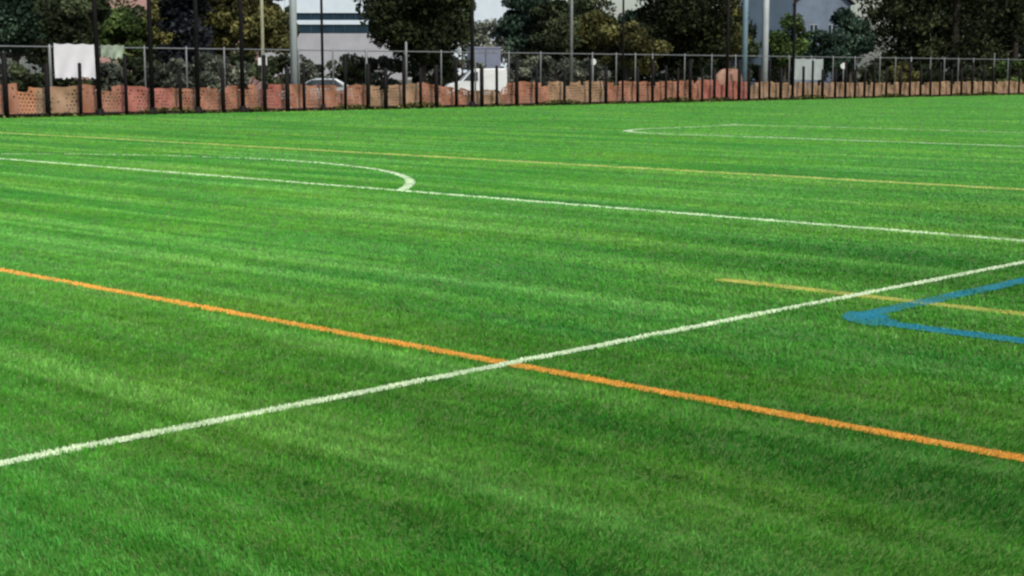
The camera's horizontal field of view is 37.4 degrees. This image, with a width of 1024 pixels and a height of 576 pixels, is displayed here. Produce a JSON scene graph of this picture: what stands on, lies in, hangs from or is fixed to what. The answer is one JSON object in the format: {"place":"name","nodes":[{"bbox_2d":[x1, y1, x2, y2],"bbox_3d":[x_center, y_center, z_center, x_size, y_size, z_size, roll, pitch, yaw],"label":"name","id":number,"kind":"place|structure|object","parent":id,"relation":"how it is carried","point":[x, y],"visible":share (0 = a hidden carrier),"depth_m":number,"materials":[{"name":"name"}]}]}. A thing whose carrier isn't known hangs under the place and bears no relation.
{"place":"outdoors","nodes":[
{"label":"outdoors","id":0,"kind":"place"},
{"bbox_2d":[0,73,1023,117],"bbox_3d":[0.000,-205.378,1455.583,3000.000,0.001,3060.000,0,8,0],"label":"ground","id":1,"kind":"structure","parent":0,"point":[409,81],"depth_m":104.87,"materials":[{"name":"brown soil"}]},
{"bbox_2d":[0,59,42,84],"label":"bush","id":2,"kind":"object","parent":1,"relation":"on","point":[10,63],"visible":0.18,"depth_m":81.16,"materials":[{"name":"green plant"}]},
{"bbox_2d":[8,63,44,106],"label":"bush","id":3,"kind":"object","parent":1,"relation":"on","point":[24,80],"visible":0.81,"depth_m":76.79,"materials":[{"name":"green plant"}]},
{"bbox_2d":[0,0,61,98],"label":"broadleaf tree","id":4,"kind":"object","parent":1,"relation":"on","point":[14,31],"visible":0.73,"depth_m":92.87,"materials":[{"name":"teal plant"}]},
{"bbox_2d":[0,0,136,92],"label":"broadleaf tree","id":5,"kind":"object","parent":1,"relation":"on","point":[40,59],"visible":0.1,"depth_m":121.07,"materials":[{"name":"green plant"}]},
{"bbox_2d":[31,0,112,101],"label":"broadleaf tree","id":6,"kind":"object","parent":1,"relation":"on","point":[56,21],"visible":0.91,"depth_m":89.60,"materials":[{"name":"green plant"}]},
{"bbox_2d":[52,74,105,104],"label":"bush","id":7,"kind":"object","parent":1,"relation":"on","point":[61,82],"visible":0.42,"depth_m":82.89,"materials":[{"name":"green plant"}]},
{"bbox_2d":[92,0,105,115],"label":"net pole","id":8,"kind":"object","parent":1,"relation":"on","point":[100,111],"visible":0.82,"depth_m":61.36,"materials":[{"name":"black metal"}]},
{"bbox_2d":[91,61,129,101],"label":"bush","id":9,"kind":"object","parent":1,"relation":"on","point":[113,76],"visible":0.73,"depth_m":85.04,"materials":[{"name":"green plant"}]},
{"bbox_2d":[87,6,157,100],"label":"broadleaf tree","id":10,"kind":"object","parent":1,"relation":"on","point":[120,26],"visible":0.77,"depth_m":95.29,"materials":[{"name":"green plant"}]},
{"bbox_2d":[120,57,162,103],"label":"bush","id":11,"kind":"object","parent":1,"relation":"on","point":[135,76],"visible":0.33,"depth_m":86.59,"materials":[{"name":"green plant"}]},
{"bbox_2d":[147,0,157,114],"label":"net pole","id":12,"kind":"object","parent":1,"relation":"on","point":[151,66],"visible":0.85,"depth_m":63.14,"materials":[{"name":"black metal"}]},
{"bbox_2d":[136,62,179,101],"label":"bush","id":13,"kind":"object","parent":1,"relation":"on","point":[162,79],"visible":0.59,"depth_m":84.58,"materials":[{"name":"green plant"}]},
{"bbox_2d":[139,0,180,92],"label":"broadleaf tree","id":14,"kind":"object","parent":1,"relation":"on","point":[159,36],"visible":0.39,"depth_m":97.68,"materials":[{"name":"green plant"}]},
{"bbox_2d":[69,0,261,90],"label":"house","id":15,"kind":"structure","parent":1,"relation":"on","point":[143,3],"depth_m":148.34,"materials":[{"name":"pink brick"}]},
{"bbox_2d":[155,0,218,101],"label":"tree","id":16,"kind":"object","parent":1,"relation":"on","point":[179,21],"visible":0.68,"depth_m":89.96,"materials":[{"name":"green plant"}]},
{"bbox_2d":[166,51,223,98],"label":"bush","id":17,"kind":"object","parent":1,"relation":"on","point":[209,71],"visible":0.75,"depth_m":82.85,"materials":[{"name":"green plant"}]},
{"bbox_2d":[125,3,300,92],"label":"broadleaf tree","id":18,"kind":"object","parent":1,"relation":"on","point":[138,9],"visible":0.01,"depth_m":125.76,"materials":[{"name":"green plant"}]},
{"bbox_2d":[191,0,238,100],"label":"broadleaf tree","id":19,"kind":"object","parent":1,"relation":"on","point":[221,20],"visible":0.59,"depth_m":95.32,"materials":[{"name":"green plant"}]},
{"bbox_2d":[199,54,251,94],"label":"bush","id":20,"kind":"object","parent":1,"relation":"on","point":[232,76],"visible":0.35,"depth_m":86.74,"materials":[{"name":"green plant"}]},
{"bbox_2d":[238,0,247,112],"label":"net pole","id":21,"kind":"object","parent":1,"relation":"on","point":[243,108],"visible":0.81,"depth_m":66.42,"materials":[{"name":"black metal"}]},
{"bbox_2d":[229,53,275,95],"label":"bush","id":22,"kind":"object","parent":1,"relation":"on","point":[256,69],"visible":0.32,"depth_m":88.96,"materials":[{"name":"green plant"}]},
{"bbox_2d":[258,0,266,102],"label":"field pole","id":23,"kind":"object","parent":1,"relation":"on","point":[261,26],"visible":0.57,"depth_m":82.76,"materials":[{"name":"grey metal"}]},
{"bbox_2d":[230,0,297,57],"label":"broadleaf tree","id":24,"kind":"object","parent":1,"relation":"on","point":[276,34],"visible":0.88,"depth_m":93.97,"materials":[{"name":"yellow plant"}]},
{"bbox_2d":[254,54,306,100],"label":"bush","id":25,"kind":"object","parent":1,"relation":"on","point":[280,63],"visible":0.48,"depth_m":90.82,"materials":[{"name":"green plant"}]},
{"bbox_2d":[278,0,299,70],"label":"broadleaf tree","id":26,"kind":"object","parent":1,"relation":"on","point":[286,9],"visible":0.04,"depth_m":98.23,"materials":[{"name":"green plant"}]},
{"bbox_2d":[289,0,298,107],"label":"light pole","id":27,"kind":"object","parent":1,"relation":"on","point":[293,41],"visible":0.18,"depth_m":71.03,"materials":[{"name":"grey metal"}]},
{"bbox_2d":[289,54,325,81],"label":"bush","id":28,"kind":"object","parent":1,"relation":"on","point":[311,70],"visible":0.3,"depth_m":128.24,"materials":[{"name":"green plant"}]},
{"bbox_2d":[279,78,351,104],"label":"parked car","id":29,"kind":"object","parent":1,"relation":"on","point":[339,84],"visible":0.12,"depth_m":82.48,"materials":[{"name":"silver metal"}]},
{"bbox_2d":[320,0,326,109],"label":"net pole","id":30,"kind":"object","parent":1,"relation":"on","point":[323,106],"visible":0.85,"depth_m":69.66,"materials":[{"name":"black metal"}]},
{"bbox_2d":[265,0,414,79],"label":"office building","id":31,"kind":"structure","parent":1,"relation":"on","point":[344,28],"depth_m":375.00,"materials":[{"name":"white concrete"}]},
{"bbox_2d":[285,13,369,19],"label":"ribbon window","id":32,"kind":"structure","parent":31,"relation":"in","point":[300,16],"depth_m":374.65,"materials":[{"name":"blue glass"}]},
{"bbox_2d":[297,24,369,32],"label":"ribbon window","id":33,"kind":"structure","parent":31,"relation":"in","point":[305,28],"depth_m":375.01,"materials":[{"name":"blue glass"}]},
{"bbox_2d":[324,52,364,88],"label":"bush","id":34,"kind":"object","parent":1,"relation":"on","point":[327,66],"visible":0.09,"depth_m":126.46,"materials":[{"name":"green plant"}]},
{"bbox_2d":[328,53,377,97],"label":"bush","id":35,"kind":"object","parent":1,"relation":"on","point":[358,75],"visible":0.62,"depth_m":106.39,"materials":[{"name":"green plant"}]},
{"bbox_2d":[362,55,401,94],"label":"bush","id":36,"kind":"object","parent":1,"relation":"on","point":[383,61],"visible":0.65,"depth_m":106.59,"materials":[{"name":"green plant"}]},
{"bbox_2d":[353,0,469,98],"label":"broadleaf tree","id":37,"kind":"object","parent":1,"relation":"on","point":[427,25],"visible":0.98,"depth_m":100.59,"materials":[{"name":"green plant"}]},
{"bbox_2d":[407,56,459,94],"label":"bush","id":38,"kind":"object","parent":1,"relation":"on","point":[448,73],"visible":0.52,"depth_m":106.46,"materials":[{"name":"green plant"}]},
{"bbox_2d":[433,58,486,82],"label":"bush","id":39,"kind":"object","parent":1,"relation":"on","point":[466,62],"visible":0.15,"depth_m":114.64,"materials":[{"name":"green plant"}]},
{"bbox_2d":[454,0,476,76],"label":"broadleaf tree","id":40,"kind":"object","parent":1,"relation":"on","point":[467,11],"visible":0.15,"depth_m":108.02,"materials":[{"name":"green plant"}]},
{"bbox_2d":[469,0,476,106],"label":"net pole","id":41,"kind":"object","parent":1,"relation":"on","point":[472,103],"visible":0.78,"depth_m":76.50,"materials":[{"name":"black metal"}]},
{"bbox_2d":[444,68,506,98],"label":"parked van","id":42,"kind":"object","parent":1,"relation":"on","point":[489,79],"visible":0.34,"depth_m":98.31,"materials":[{"name":"white paint"}]},
{"bbox_2d":[454,0,512,74],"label":"house","id":43,"kind":"structure","parent":1,"relation":"on","point":[489,10],"depth_m":324.91,"materials":[{"name":"white glass"}]},
{"bbox_2d":[466,47,500,71],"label":"storage container","id":44,"kind":"object","parent":1,"relation":"on","point":[491,60],"visible":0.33,"depth_m":116.66,"materials":[{"name":"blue metal"}]},
{"bbox_2d":[455,18,514,64],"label":"broadleaf tree","id":45,"kind":"object","parent":1,"relation":"on","point":[484,30],"visible":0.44,"depth_m":132.53,"materials":[{"name":"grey plant"}]},
{"bbox_2d":[0,52,1020,117],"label":"boundary fence","id":46,"kind":"object","parent":1,"relation":"on","point":[6,114],"visible":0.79,"depth_m":77.97,"materials":[{"name":"black metal"}]},
{"bbox_2d":[0,95,1023,575],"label":"turf pitch","id":47,"kind":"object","parent":1,"relation":"on","point":[592,439],"depth_m":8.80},
{"bbox_2d":[193,0,203,113],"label":"net pole","id":48,"kind":"object","parent":47,"relation":"on","point":[198,108],"visible":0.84,"depth_m":64.76,"materials":[{"name":"black metal"}]},
{"bbox_2d":[2,153,414,189],"bbox_3d":[-5.635,-2.363,28.955,14.638,0.019,3.718,8,11,43],"label":"penalty arc","id":49,"kind":"object","parent":47,"relation":"on","point":[409,183],"visible":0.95,"depth_m":27.23,"materials":[{"name":"white paint"}]},
{"bbox_2d":[0,268,1023,461],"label":"cross line","id":50,"kind":"object","parent":47,"relation":"on","point":[806,418],"visible":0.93,"depth_m":8.65,"materials":[{"name":"orange paint"}]},
{"bbox_2d":[0,261,1023,466],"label":"touchline","id":51,"kind":"object","parent":47,"relation":"on","point":[186,426],"visible":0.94,"depth_m":8.70,"materials":[{"name":"white paint"}]},
{"bbox_2d":[0,132,1023,190],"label":"field line","id":52,"kind":"object","parent":47,"relation":"on","point":[929,184],"visible":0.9,"depth_m":28.68,"materials":[{"name":"paint"}]},
{"bbox_2d":[0,158,1023,241],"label":"penalty area line","id":53,"kind":"object","parent":47,"relation":"on","point":[854,227],"visible":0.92,"depth_m":19.77,"materials":[{"name":"white paint"}]},
{"bbox_2d":[623,125,1023,146],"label":"goal area line","id":54,"kind":"object","parent":47,"relation":"on","point":[629,130],"visible":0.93,"depth_m":41.00,"materials":[{"name":"paint"}]},
{"bbox_2d":[715,278,1023,315],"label":"field line","id":55,"kind":"object","parent":47,"relation":"on","point":[839,293],"visible":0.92,"depth_m":11.91,"materials":[{"name":"yellow paint"}]},
{"bbox_2d":[725,124,1023,132],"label":"goal line","id":56,"kind":"object","parent":47,"relation":"on","point":[876,128],"visible":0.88,"depth_m":47.58,"materials":[{"name":"white paint"}]},
{"bbox_2d":[841,277,1023,344],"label":"corner marking","id":57,"kind":"object","parent":47,"relation":"on","point":[874,316],"visible":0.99,"depth_m":10.92,"materials":[{"name":"blue paint"}]},
{"bbox_2d":[0,79,1023,113],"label":"safety fence","id":58,"kind":"object","parent":1,"relation":"on","point":[60,94],"visible":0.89,"depth_m":74.44,"materials":[{"name":"orange plastic"}]},
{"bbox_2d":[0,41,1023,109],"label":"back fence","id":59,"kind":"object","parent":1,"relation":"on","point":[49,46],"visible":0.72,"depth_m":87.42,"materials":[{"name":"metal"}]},
{"bbox_2d":[54,43,95,79],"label":"fence banner","id":60,"kind":"object","parent":59,"relation":"attached to","point":[68,58],"visible":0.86,"depth_m":70.44,"materials":[{"name":"white fabric"}]},
{"bbox_2d":[101,45,123,59],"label":"fence banner","id":61,"kind":"object","parent":59,"relation":"attached to","point":[115,52],"visible":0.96,"depth_m":71.85,"materials":[{"name":"fabric"}]},
{"bbox_2d":[794,58,822,79],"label":"fence banner","id":62,"kind":"object","parent":59,"relation":"attached to","point":[807,64],"visible":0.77,"depth_m":114.38,"materials":[{"name":"white fabric"}]},
{"bbox_2d":[0,91,1023,117],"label":"weeds","id":63,"kind":"object","parent":1,"relation":"on","point":[187,110],"visible":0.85,"depth_m":78.30,"materials":[{"name":"green plant"}]},
{"bbox_2d":[495,0,550,91],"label":"broadleaf tree","id":64,"kind":"object","parent":1,"relation":"on","point":[517,26],"visible":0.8,"depth_m":117.30,"materials":[{"name":"teal plant"}]},
{"bbox_2d":[505,54,556,94],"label":"bush","id":65,"kind":"object","parent":1,"relation":"on","point":[526,71],"visible":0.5,"depth_m":114.30,"materials":[{"name":"green plant"}]},
{"bbox_2d":[501,1,589,90],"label":"broadleaf tree","id":66,"kind":"object","parent":1,"relation":"on","point":[558,57],"visible":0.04,"depth_m":146.58,"materials":[{"name":"green plant"}]},
{"bbox_2d":[527,0,583,93],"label":"broadleaf tree","id":67,"kind":"object","parent":1,"relation":"on","point":[552,15],"visible":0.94,"depth_m":115.18,"materials":[{"name":"green plant"}]},
{"bbox_2d":[531,55,588,88],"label":"bush","id":68,"kind":"object","parent":1,"relation":"on","point":[548,74],"visible":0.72,"depth_m":112.53,"materials":[{"name":"green plant"}]},
{"bbox_2d":[568,0,573,99],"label":"field pole","id":69,"kind":"object","parent":1,"relation":"on","point":[571,41],"visible":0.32,"depth_m":98.64,"materials":[{"name":"metal"}]},
{"bbox_2d":[558,58,608,93],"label":"bush","id":70,"kind":"object","parent":1,"relation":"on","point":[598,70],"visible":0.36,"depth_m":114.76,"materials":[{"name":"green plant"}]},
{"bbox_2d":[563,9,618,60],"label":"broadleaf tree","id":71,"kind":"object","parent":1,"relation":"on","point":[590,23],"visible":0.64,"depth_m":119.20,"materials":[{"name":"green plant"}]},
{"bbox_2d":[568,0,616,90],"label":"broadleaf tree","id":72,"kind":"object","parent":1,"relation":"on","point":[585,6],"visible":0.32,"depth_m":136.48,"materials":[{"name":"green plant"}]},
{"bbox_2d":[594,61,633,92],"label":"bush","id":73,"kind":"object","parent":1,"relation":"on","point":[611,79],"visible":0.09,"depth_m":118.38,"materials":[{"name":"green plant"}]},
{"bbox_2d":[588,7,656,90],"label":"broadleaf tree","id":74,"kind":"object","parent":1,"relation":"on","point":[629,15],"visible":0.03,"depth_m":144.03,"materials":[{"name":"teal plant"}]},
{"bbox_2d":[621,0,624,103],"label":"net pole","id":75,"kind":"object","parent":1,"relation":"on","point":[622,99],"visible":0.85,"depth_m":84.94,"materials":[{"name":"black metal"}]},
{"bbox_2d":[589,20,673,95],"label":"tree","id":76,"kind":"object","parent":1,"relation":"on","point":[637,40],"visible":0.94,"depth_m":109.99,"materials":[{"name":"plant"}]},
{"bbox_2d":[610,61,658,88],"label":"bush","id":77,"kind":"object","parent":1,"relation":"on","point":[641,77],"visible":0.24,"depth_m":120.36,"materials":[{"name":"green plant"}]},
{"bbox_2d":[649,56,692,92],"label":"bush","id":78,"kind":"object","parent":1,"relation":"on","point":[661,76],"visible":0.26,"depth_m":120.56,"materials":[{"name":"green plant"}]},
{"bbox_2d":[635,0,749,94],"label":"broadleaf tree","id":79,"kind":"object","parent":1,"relation":"on","point":[685,27],"visible":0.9,"depth_m":114.72,"materials":[{"name":"green plant"}]},
{"bbox_2d":[674,62,720,88],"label":"bush","id":80,"kind":"object","parent":1,"relation":"on","point":[707,72],"visible":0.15,"depth_m":122.17,"materials":[{"name":"green plant"}]},
{"bbox_2d":[692,69,742,98],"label":"barrier fence","id":81,"kind":"object","parent":1,"relation":"on","point":[721,74],"visible":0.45,"depth_m":93.60,"materials":[{"name":"plastic"}]},
{"bbox_2d":[723,0,729,101],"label":"net pole","id":82,"kind":"object","parent":1,"relation":"on","point":[727,51],"visible":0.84,"depth_m":91.95,"materials":[{"name":"black metal"}]},
{"bbox_2d":[702,57,752,79],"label":"bush","id":83,"kind":"object","parent":1,"relation":"on","point":[721,63],"visible":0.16,"depth_m":124.22,"materials":[{"name":"green plant"}]},
{"bbox_2d":[703,19,760,68],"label":"broadleaf tree","id":84,"kind":"object","parent":1,"relation":"on","point":[753,48],"visible":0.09,"depth_m":147.18,"materials":[{"name":"green plant"}]},
{"bbox_2d":[718,0,750,68],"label":"broadleaf tree","id":85,"kind":"object","parent":1,"relation":"on","point":[738,38],"visible":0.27,"depth_m":119.88,"materials":[{"name":"green plant"}]},
{"bbox_2d":[741,0,748,96],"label":"field pole","id":86,"kind":"object","parent":1,"relation":"on","point":[744,40],"visible":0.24,"depth_m":110.40,"materials":[{"name":"grey metal"}]},
{"bbox_2d":[732,0,792,90],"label":"house","id":87,"kind":"structure","parent":1,"relation":"on","point":[778,9],"depth_m":147.73,"materials":[{"name":"stone"}]},
{"bbox_2d":[761,0,768,95],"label":"field pole","id":88,"kind":"object","parent":1,"relation":"on","point":[765,42],"visible":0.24,"depth_m":112.35,"materials":[{"name":"grey metal"}]},
{"bbox_2d":[747,63,787,91],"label":"bush","id":89,"kind":"object","parent":1,"relation":"on","point":[775,72],"visible":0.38,"depth_m":130.05,"materials":[{"name":"green plant"}]},
{"bbox_2d":[771,60,791,91],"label":"bush","id":90,"kind":"object","parent":1,"relation":"on","point":[787,70],"visible":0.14,"depth_m":136.57,"materials":[{"name":"green plant"}]},
{"bbox_2d":[759,13,810,91],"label":"broadleaf tree","id":91,"kind":"object","parent":1,"relation":"on","point":[780,43],"visible":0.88,"depth_m":125.48,"materials":[{"name":"green plant"}]},
{"bbox_2d":[790,0,796,99],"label":"net pole","id":92,"kind":"object","parent":1,"relation":"on","point":[792,96],"visible":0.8,"depth_m":97.06,"materials":[{"name":"black metal"}]},
{"bbox_2d":[796,28,851,86],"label":"broadleaf tree","id":93,"kind":"object","parent":1,"relation":"on","point":[830,45],"visible":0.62,"depth_m":131.51,"materials":[{"name":"teal plant"}]},
{"bbox_2d":[793,0,855,88],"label":"house","id":94,"kind":"structure","parent":1,"relation":"on","point":[817,14],"depth_m":162.47,"materials":[{"name":"stone"}]},
{"bbox_2d":[810,24,817,31],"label":"window","id":95,"kind":"structure","parent":94,"relation":"in","point":[812,26],"depth_m":162.60,"materials":[{"name":"grey glass"}]},
{"bbox_2d":[817,63,860,88],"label":"bush","id":96,"kind":"object","parent":1,"relation":"on","point":[840,78],"visible":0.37,"depth_m":138.34,"materials":[{"name":"green plant"}]},
{"bbox_2d":[829,6,876,90],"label":"broadleaf tree","id":97,"kind":"object","parent":1,"relation":"on","point":[857,44],"visible":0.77,"depth_m":135.31,"materials":[{"name":"teal plant"}]},
{"bbox_2d":[857,63,884,90],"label":"bush","id":98,"kind":"object","parent":1,"relation":"on","point":[869,77],"visible":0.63,"depth_m":139.88,"materials":[{"name":"green plant"}]},
{"bbox_2d":[883,61,919,82],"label":"bush","id":99,"kind":"object","parent":1,"relation":"on","point":[915,76],"visible":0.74,"depth_m":143.89,"materials":[{"name":"green plant"}]},
{"bbox_2d":[856,0,948,89],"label":"conifer tree","id":100,"kind":"object","parent":1,"relation":"on","point":[885,28],"visible":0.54,"depth_m":156.17,"materials":[{"name":"green plant"}]},
{"bbox_2d":[853,0,984,72],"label":"broadleaf tree","id":101,"kind":"object","parent":1,"relation":"on","point":[870,3],"visible":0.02,"depth_m":181.67,"materials":[{"name":"green plant"}]},
{"bbox_2d":[919,64,953,84],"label":"bush","id":102,"kind":"object","parent":1,"relation":"on","point":[926,76],"visible":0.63,"depth_m":147.85,"materials":[{"name":"green plant"}]},
{"bbox_2d":[891,0,1023,89],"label":"tree","id":103,"kind":"object","parent":1,"relation":"on","point":[959,47],"visible":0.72,"depth_m":154.82,"materials":[{"name":"green plant"}]},
{"bbox_2d":[953,64,990,88],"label":"bush","id":104,"kind":"object","parent":1,"relation":"on","point":[967,71],"visible":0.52,"depth_m":146.42,"materials":[{"name":"green plant"}]},
{"bbox_2d":[959,0,1023,89],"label":"conifer tree","id":105,"kind":"object","parent":1,"relation":"on","point":[1014,34],"visible":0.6,"depth_m":158.68,"materials":[{"name":"green plant"}]},
{"bbox_2d":[962,2,1023,58],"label":"broadleaf tree","id":106,"kind":"object","parent":1,"relation":"on","point":[1002,35],"depth_m":184.39,"materials":[{"name":"green plant"}]},
{"bbox_2d":[989,58,1023,89],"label":"bush","id":107,"kind":"object","parent":1,"relation":"on","point":[1001,70],"visible":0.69,"depth_m":150.04,"materials":[{"name":"green plant"}]},
{"bbox_2d":[0,0,1023,72],"label":"sky","id":108,"kind":"structure","parent":0,"point":[628,4],"materials":[{"name":"white"}]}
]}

